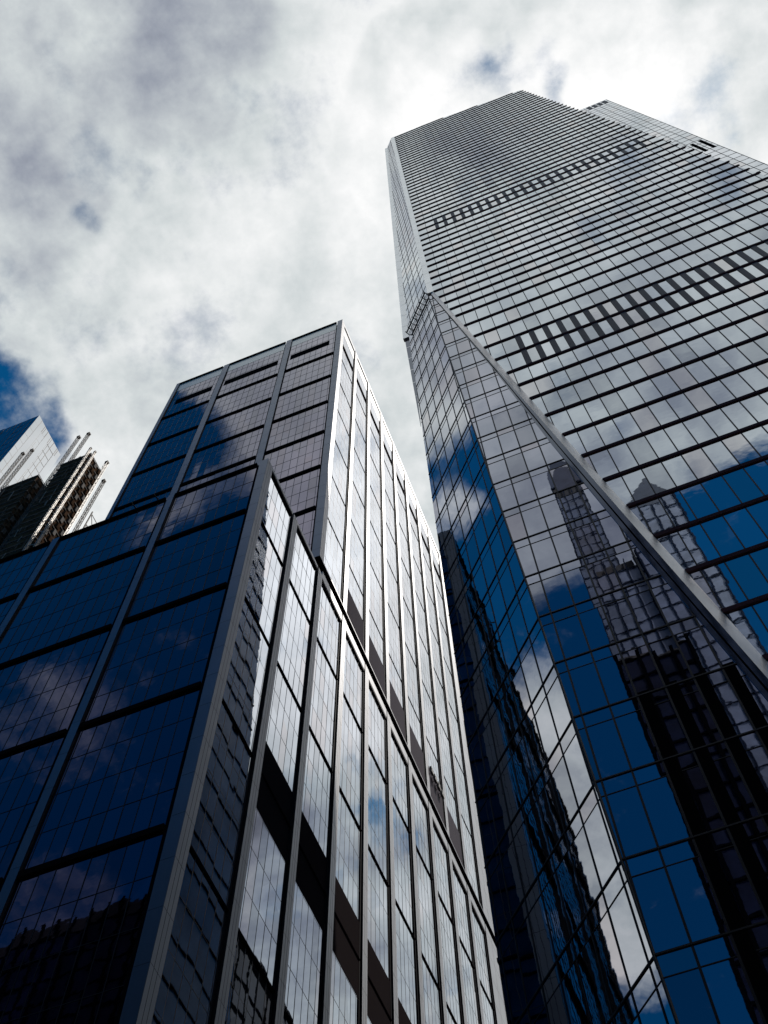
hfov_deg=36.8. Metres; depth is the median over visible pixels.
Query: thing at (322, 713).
window
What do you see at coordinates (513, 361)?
window
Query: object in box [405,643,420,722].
window
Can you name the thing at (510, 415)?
window
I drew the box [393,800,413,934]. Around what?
window
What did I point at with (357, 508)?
window
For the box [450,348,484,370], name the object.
window
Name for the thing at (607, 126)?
window
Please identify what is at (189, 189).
sky
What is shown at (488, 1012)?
window
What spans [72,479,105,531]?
hoist mast
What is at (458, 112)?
window
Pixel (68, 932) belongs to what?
window
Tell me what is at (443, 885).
window
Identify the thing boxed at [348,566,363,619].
window
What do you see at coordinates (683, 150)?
window
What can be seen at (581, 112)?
window
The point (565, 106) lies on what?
window
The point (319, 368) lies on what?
window
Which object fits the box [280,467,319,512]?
window
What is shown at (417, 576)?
window
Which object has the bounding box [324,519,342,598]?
window
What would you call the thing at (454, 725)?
window
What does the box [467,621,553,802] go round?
window
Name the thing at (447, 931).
window
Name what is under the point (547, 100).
window
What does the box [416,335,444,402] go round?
window
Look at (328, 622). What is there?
window
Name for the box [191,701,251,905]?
window
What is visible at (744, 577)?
window
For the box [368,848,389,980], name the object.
window
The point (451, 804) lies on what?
window
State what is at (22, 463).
hoist mast
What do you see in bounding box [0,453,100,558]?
scaffolded building
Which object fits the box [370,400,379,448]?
window
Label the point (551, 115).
window
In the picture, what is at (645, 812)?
window
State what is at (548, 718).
window
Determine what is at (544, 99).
window
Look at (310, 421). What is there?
window
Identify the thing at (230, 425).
window
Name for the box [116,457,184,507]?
window
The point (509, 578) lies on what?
window
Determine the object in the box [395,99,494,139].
window
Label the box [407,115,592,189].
window
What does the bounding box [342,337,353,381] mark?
window
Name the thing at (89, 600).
window
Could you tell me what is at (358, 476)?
window
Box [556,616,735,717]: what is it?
window
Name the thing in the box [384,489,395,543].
window
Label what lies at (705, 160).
window
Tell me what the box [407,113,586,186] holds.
window
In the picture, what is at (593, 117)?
window
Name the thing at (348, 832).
window
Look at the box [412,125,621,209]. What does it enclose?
window
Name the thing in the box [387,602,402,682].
window
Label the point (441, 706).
window
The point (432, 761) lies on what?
window
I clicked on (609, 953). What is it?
window
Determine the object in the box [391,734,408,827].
window
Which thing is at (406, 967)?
window
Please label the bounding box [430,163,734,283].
window
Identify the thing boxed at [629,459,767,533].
window
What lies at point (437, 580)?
window
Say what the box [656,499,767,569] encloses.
window
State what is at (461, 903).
window
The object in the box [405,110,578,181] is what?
window
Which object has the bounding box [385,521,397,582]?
window
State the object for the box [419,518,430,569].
window
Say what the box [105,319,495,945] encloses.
office tower
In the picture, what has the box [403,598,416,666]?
window
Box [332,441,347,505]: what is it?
window
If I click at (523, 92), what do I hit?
window
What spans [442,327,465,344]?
window
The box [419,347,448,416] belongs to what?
window
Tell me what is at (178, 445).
window
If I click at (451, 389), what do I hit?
window
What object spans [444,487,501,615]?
window
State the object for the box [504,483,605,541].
window
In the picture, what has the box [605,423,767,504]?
window
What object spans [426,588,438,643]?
window
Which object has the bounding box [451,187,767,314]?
window
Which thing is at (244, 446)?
window
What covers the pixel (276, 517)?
window
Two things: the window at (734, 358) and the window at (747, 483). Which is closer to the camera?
the window at (747, 483)
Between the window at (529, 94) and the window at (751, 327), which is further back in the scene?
the window at (529, 94)
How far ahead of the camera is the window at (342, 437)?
190.47 m
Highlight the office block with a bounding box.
[0,458,506,1023]
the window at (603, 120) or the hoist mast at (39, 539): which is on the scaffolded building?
the hoist mast at (39, 539)
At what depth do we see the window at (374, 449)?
224.64 m
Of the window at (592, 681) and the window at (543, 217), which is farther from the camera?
the window at (543, 217)
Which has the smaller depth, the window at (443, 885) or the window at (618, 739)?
the window at (618, 739)
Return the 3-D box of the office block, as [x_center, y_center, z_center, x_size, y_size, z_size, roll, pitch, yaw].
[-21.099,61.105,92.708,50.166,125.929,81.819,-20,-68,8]
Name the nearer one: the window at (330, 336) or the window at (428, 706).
the window at (428, 706)
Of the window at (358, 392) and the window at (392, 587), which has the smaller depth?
the window at (392, 587)
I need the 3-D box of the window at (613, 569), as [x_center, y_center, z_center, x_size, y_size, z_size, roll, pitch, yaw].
[11.904,3.503,64.810,7.736,5.045,0.090,-20,-68,8]
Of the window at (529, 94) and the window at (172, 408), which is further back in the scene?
the window at (529, 94)
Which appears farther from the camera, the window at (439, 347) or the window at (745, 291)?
the window at (439, 347)
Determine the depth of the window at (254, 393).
221.54 m
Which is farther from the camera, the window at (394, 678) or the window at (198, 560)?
the window at (394, 678)
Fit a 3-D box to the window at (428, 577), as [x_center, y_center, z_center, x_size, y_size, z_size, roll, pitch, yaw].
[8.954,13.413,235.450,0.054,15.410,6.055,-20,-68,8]
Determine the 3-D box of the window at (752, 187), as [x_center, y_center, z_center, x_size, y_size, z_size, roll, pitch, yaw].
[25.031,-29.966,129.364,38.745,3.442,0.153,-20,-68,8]
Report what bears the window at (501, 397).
in the faceted skyscraper
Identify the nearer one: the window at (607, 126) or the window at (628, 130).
the window at (628, 130)
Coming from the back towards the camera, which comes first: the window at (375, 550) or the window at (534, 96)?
the window at (534, 96)
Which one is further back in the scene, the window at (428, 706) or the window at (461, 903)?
the window at (428, 706)
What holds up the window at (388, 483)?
in the office tower at (303, 413)
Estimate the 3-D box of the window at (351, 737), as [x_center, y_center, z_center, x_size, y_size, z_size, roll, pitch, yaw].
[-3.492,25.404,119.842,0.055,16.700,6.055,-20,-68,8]
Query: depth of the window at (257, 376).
236.11 m
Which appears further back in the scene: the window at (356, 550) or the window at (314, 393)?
the window at (314, 393)
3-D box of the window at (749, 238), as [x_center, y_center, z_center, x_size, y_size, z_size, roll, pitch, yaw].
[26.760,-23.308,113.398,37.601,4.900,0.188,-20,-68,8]
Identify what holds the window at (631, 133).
in the faceted skyscraper
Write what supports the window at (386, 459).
in the office tower at (303, 413)
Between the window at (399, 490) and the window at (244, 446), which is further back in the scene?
the window at (399, 490)
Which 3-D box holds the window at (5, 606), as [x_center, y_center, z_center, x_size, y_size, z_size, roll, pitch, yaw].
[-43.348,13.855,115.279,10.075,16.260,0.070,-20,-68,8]
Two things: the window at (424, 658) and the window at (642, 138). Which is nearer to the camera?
the window at (642, 138)
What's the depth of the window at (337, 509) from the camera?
161.84 m
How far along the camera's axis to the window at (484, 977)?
150.19 m
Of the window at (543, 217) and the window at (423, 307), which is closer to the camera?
the window at (423, 307)
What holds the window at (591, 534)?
in the faceted skyscraper
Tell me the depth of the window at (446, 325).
124.30 m
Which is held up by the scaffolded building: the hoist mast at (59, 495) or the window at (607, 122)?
the hoist mast at (59, 495)
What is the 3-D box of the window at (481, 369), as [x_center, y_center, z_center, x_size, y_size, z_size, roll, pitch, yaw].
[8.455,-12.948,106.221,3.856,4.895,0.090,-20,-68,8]
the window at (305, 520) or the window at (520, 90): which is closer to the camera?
the window at (305, 520)
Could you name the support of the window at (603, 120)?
in the faceted skyscraper
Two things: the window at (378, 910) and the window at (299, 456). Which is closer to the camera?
the window at (378, 910)
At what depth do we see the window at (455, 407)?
103.35 m
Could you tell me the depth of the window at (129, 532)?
127.28 m
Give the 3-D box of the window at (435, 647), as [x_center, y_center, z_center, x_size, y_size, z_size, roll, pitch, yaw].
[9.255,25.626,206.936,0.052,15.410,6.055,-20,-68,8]
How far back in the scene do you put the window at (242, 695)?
95.52 m
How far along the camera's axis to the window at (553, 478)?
78.65 m
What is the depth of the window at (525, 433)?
87.93 m
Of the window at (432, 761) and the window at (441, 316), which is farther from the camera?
the window at (432, 761)
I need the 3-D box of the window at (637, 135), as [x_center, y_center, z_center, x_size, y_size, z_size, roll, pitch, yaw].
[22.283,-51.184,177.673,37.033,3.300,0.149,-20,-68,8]
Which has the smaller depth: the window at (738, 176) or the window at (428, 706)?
the window at (738, 176)
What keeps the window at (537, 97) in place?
in the faceted skyscraper
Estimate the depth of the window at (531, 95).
259.19 m
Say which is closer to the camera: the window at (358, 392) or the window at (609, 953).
the window at (609, 953)
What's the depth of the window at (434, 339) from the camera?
125.68 m
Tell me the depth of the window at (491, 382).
101.70 m
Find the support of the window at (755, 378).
in the faceted skyscraper
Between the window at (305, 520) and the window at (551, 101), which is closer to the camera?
the window at (305, 520)
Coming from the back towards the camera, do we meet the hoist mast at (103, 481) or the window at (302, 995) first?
the hoist mast at (103, 481)
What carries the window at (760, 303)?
in the faceted skyscraper
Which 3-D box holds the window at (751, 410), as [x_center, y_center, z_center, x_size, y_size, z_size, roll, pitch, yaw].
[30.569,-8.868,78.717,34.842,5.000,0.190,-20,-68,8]
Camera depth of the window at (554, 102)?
237.21 m
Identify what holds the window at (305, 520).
in the office tower at (303, 413)
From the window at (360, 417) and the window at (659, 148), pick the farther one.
the window at (360, 417)
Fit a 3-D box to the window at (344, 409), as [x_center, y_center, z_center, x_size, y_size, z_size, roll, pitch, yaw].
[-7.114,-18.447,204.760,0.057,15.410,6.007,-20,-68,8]
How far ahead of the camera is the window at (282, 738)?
100.49 m
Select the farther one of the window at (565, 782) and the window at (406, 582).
the window at (406, 582)
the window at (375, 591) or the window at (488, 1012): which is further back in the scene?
the window at (375, 591)
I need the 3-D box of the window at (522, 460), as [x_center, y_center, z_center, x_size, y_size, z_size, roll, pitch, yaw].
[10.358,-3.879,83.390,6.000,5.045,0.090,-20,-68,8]
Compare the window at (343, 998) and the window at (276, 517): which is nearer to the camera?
the window at (343, 998)
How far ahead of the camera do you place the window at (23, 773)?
84.13 m
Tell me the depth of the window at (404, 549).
215.72 m
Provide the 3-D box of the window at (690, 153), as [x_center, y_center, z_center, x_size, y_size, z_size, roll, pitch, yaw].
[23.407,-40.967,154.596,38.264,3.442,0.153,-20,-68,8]
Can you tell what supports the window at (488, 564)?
in the faceted skyscraper
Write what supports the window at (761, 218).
in the faceted skyscraper
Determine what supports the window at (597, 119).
in the faceted skyscraper
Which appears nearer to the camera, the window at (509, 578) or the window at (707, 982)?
the window at (707, 982)
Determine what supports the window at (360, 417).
in the office tower at (303, 413)
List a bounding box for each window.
[0,415,59,489]
[0,416,37,461]
[0,544,48,598]
[0,550,143,662]
[0,597,16,623]
[0,629,109,750]
[0,735,64,878]
[0,832,162,1023]
[22,688,199,869]
[32,501,164,586]
[83,587,225,721]
[111,490,170,516]
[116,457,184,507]
[126,512,244,617]
[134,427,197,472]
[150,402,207,442]
[151,849,225,1023]
[157,466,256,540]
[163,375,219,416]
[178,458,254,491]
[182,427,262,482]
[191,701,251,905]
[195,399,270,449]
[207,375,276,420]
[217,350,283,395]
[223,598,268,751]
[224,933,272,1023]
[239,808,285,986]
[245,522,282,643]
[262,475,290,562]
[263,432,323,479]
[266,402,327,450]
[266,664,300,791]
[273,376,330,419]
[278,581,309,707]
[280,354,332,392]
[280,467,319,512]
[283,1013,289,1023]
[284,881,322,1023]
[285,330,335,369]
[290,530,315,621]
[295,509,314,549]
[302,729,331,857]
[309,640,336,768]
[317,585,339,676]
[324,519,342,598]
[328,475,345,549]
[329,950,357,1023]
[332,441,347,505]
[335,409,349,467]
[336,789,360,919]
[337,384,350,435]
[339,695,361,827]
[340,361,351,406]
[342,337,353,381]
[343,636,362,728]
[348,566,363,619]
[349,521,363,595]
[351,481,364,548]
[352,449,364,506]
[354,420,365,473]
[355,395,365,441]
[356,369,366,414]
[368,686,385,779]
[368,748,387,881]
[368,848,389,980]
[369,487,381,545]
[369,520,382,589]
[369,562,382,637]
[369,611,383,665]
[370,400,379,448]
[370,428,379,475]
[370,455,380,508]
[383,431,392,479]
[384,462,394,510]
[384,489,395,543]
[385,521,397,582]
[386,559,399,627]
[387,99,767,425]
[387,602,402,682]
[389,655,403,709]
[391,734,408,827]
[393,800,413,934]
[395,90,520,141]
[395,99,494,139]
[395,112,458,138]
[395,460,405,510]
[395,902,417,1023]
[396,91,523,143]
[396,92,526,145]
[397,93,528,146]
[397,94,531,149]
[397,492,407,541]
[398,95,534,150]
[398,96,537,152]
[399,97,540,154]
[399,98,543,157]
[399,524,410,578]
[400,99,546,159]
[400,100,549,161]
[400,557,413,619]
[401,101,552,163]
[401,102,555,165]
[402,104,560,168]
[403,105,563,170]
[403,106,566,173]
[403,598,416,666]
[404,107,571,175]
[404,109,575,178]
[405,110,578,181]
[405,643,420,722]
[406,111,583,183]
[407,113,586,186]
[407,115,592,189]
[407,489,418,541]
[408,116,596,192]
[408,698,422,751]
[409,118,601,195]
[409,295,428,342]
[410,119,606,199]
[410,301,431,351]
[410,524,421,574]
[411,121,611,202]
[411,123,615,205]
[411,308,433,361]
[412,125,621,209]
[412,555,424,610]
[412,779,430,874]
[413,127,626,212]
[413,316,436,373]
[414,129,632,216]
[415,130,638,220]
[415,325,440,386]
[415,592,428,654]
[416,132,643,224]
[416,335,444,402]
[416,849,438,984]
[417,135,652,229]
[418,137,659,234]
[418,633,432,702]
[419,140,666,239]
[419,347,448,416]
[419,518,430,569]
[421,143,674,243]
[421,360,453,436]
[422,145,681,248]
[422,682,438,762]
[422,957,441,1023]
[423,148,689,254]
[423,373,458,454]
[423,555,434,605]
[425,151,698,259]
[426,153,706,265]
[426,388,463,474]
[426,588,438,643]
[426,738,440,786]
[427,156,715,271]
[429,160,723,276]
[429,404,469,497]
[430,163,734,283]
[430,299,437,305]
[430,627,443,688]
[431,547,442,598]
[432,166,743,290]
[432,304,443,313]
[432,422,476,522]
[433,824,452,920]
[434,170,755,295]
[434,670,448,739]
[435,311,449,322]
[435,583,447,635]
[436,441,483,550]
[438,318,457,332]
[438,718,455,800]
[438,895,461,1023]
[439,618,452,676]
[440,174,766,302]
[440,463,491,581]
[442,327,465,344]
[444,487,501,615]
[444,659,457,721]
[444,778,458,831]
[445,178,767,307]
[446,337,474,357]
[446,1005,454,1023]
[449,515,511,653]
[449,704,464,775]
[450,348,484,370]
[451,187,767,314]
[453,868,472,962]
[454,546,523,697]
[455,360,494,385]
[455,757,471,835]
[456,196,767,324]
[459,939,479,1023]
[460,372,505,400]
[461,581,537,745]
[461,815,479,901]
[465,210,767,334]
[465,386,517,418]
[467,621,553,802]
[471,402,531,437]
[472,909,492,1004]
[475,225,767,346]
[476,667,571,868]
[478,419,546,459]
[480,983,494,1023]
[485,242,767,358]
[485,438,563,484]
[485,722,593,944]
[494,459,583,511]
[496,258,767,372]
[496,786,620,1023]
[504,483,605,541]
[508,276,767,383]
[514,510,630,576]
[518,864,652,1023]
[519,293,767,396]
[526,541,660,616]
[531,311,767,414]
[540,576,694,663]
[546,335,767,433]
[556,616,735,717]
[564,361,767,454]
[575,664,767,781]
[583,390,767,477]
[597,730,767,859]
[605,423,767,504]
[609,960,674,1023]
[623,816,767,955]
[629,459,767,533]
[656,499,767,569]
[657,922,767,1023]
[688,546,767,609]
[724,599,767,654]
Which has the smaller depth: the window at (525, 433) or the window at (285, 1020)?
the window at (285, 1020)
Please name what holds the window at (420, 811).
in the office block
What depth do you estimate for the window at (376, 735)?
136.34 m
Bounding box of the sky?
[0,0,767,553]
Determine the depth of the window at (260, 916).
81.10 m
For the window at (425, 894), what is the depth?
127.75 m
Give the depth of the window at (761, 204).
122.73 m
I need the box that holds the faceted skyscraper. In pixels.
[385,90,767,1023]
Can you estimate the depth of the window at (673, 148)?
161.07 m
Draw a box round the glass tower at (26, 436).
[0,415,59,489]
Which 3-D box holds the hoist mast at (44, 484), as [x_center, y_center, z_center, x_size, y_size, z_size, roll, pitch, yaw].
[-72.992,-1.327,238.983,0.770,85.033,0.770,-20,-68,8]
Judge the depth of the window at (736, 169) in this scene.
139.01 m
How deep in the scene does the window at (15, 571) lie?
129.95 m
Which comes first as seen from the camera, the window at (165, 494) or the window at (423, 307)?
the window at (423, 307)
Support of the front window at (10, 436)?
in the glass tower at (26, 436)
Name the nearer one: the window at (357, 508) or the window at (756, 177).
the window at (756, 177)
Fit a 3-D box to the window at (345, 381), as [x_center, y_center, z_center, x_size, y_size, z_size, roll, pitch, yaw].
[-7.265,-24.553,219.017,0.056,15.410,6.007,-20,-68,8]
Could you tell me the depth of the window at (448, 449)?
98.92 m
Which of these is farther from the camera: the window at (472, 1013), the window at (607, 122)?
the window at (607, 122)
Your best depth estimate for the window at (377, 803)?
122.23 m
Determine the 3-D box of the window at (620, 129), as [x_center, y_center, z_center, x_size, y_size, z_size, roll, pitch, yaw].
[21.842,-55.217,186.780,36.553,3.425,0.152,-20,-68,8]
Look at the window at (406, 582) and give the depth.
201.27 m
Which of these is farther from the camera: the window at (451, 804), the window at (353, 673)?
the window at (451, 804)
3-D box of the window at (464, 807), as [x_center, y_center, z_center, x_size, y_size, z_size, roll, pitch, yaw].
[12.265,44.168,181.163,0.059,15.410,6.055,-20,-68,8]
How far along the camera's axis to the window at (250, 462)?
184.25 m
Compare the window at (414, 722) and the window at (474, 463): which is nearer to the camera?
the window at (474, 463)
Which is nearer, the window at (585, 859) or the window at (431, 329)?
the window at (585, 859)
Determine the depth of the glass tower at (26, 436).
325.39 m
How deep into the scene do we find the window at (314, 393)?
205.34 m
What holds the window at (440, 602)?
in the office tower at (303, 413)
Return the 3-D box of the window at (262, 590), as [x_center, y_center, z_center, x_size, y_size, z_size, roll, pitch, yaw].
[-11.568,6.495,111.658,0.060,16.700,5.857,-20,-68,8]
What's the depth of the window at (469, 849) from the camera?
167.53 m
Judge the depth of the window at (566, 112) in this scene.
221.54 m
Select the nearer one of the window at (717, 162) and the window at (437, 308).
the window at (437, 308)
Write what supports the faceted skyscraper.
on the pavement
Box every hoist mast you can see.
[0,435,80,552]
[0,448,33,493]
[0,452,24,484]
[22,447,91,550]
[33,451,96,546]
[64,460,108,533]
[68,432,90,460]
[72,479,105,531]
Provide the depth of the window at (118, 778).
79.88 m
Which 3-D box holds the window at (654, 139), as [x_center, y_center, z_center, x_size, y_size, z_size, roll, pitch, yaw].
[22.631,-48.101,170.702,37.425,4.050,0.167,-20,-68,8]
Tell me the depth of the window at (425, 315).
137.12 m
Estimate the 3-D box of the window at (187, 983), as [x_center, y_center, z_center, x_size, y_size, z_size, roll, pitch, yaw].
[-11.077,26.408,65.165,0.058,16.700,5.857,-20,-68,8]
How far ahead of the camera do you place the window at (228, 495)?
125.52 m
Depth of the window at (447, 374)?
112.16 m
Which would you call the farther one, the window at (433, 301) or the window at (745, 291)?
the window at (433, 301)
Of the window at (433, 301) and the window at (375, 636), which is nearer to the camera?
the window at (433, 301)
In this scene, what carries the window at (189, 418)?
in the office tower at (303, 413)
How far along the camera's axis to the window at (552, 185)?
167.47 m
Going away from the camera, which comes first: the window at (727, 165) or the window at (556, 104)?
the window at (727, 165)
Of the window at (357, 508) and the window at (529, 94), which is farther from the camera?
the window at (529, 94)
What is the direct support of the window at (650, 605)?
in the faceted skyscraper
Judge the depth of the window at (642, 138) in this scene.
174.61 m
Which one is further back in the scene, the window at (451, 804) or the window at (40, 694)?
the window at (451, 804)
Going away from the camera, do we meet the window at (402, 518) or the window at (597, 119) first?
the window at (597, 119)
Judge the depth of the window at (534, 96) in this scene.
256.05 m
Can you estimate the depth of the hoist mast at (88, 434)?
268.75 m
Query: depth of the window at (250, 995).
73.06 m
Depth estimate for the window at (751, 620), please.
58.57 m
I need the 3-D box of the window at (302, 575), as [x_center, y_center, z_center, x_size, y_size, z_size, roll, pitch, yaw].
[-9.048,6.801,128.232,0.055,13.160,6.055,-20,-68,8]
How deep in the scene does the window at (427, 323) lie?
133.68 m
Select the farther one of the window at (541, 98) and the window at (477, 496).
the window at (541, 98)
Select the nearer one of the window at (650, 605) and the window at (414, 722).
the window at (650, 605)
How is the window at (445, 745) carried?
in the office tower at (303, 413)
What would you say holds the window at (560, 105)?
in the faceted skyscraper
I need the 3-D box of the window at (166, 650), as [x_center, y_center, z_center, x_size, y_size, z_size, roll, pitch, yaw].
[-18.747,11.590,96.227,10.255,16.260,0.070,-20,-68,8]
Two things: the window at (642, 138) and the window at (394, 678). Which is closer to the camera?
the window at (394, 678)
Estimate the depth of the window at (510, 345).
109.72 m
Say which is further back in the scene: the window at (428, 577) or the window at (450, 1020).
the window at (428, 577)
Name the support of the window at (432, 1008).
in the office block
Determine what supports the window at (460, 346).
in the faceted skyscraper
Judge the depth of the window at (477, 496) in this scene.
85.14 m
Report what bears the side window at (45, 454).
in the glass tower at (26, 436)
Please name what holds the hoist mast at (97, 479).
on the scaffolded building
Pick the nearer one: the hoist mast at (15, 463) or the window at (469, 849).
the window at (469, 849)
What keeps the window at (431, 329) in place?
in the faceted skyscraper
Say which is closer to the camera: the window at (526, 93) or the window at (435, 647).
the window at (435, 647)
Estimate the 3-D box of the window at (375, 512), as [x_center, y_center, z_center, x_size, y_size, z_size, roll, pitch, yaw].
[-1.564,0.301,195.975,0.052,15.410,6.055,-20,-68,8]
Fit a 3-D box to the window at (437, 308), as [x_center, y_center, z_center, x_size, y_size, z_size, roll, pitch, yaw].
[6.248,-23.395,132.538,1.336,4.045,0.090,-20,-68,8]
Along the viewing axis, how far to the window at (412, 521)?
246.72 m
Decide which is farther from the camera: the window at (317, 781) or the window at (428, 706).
the window at (428, 706)
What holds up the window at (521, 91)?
in the faceted skyscraper
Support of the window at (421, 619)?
in the office tower at (303, 413)
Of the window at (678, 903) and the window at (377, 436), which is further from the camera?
the window at (377, 436)

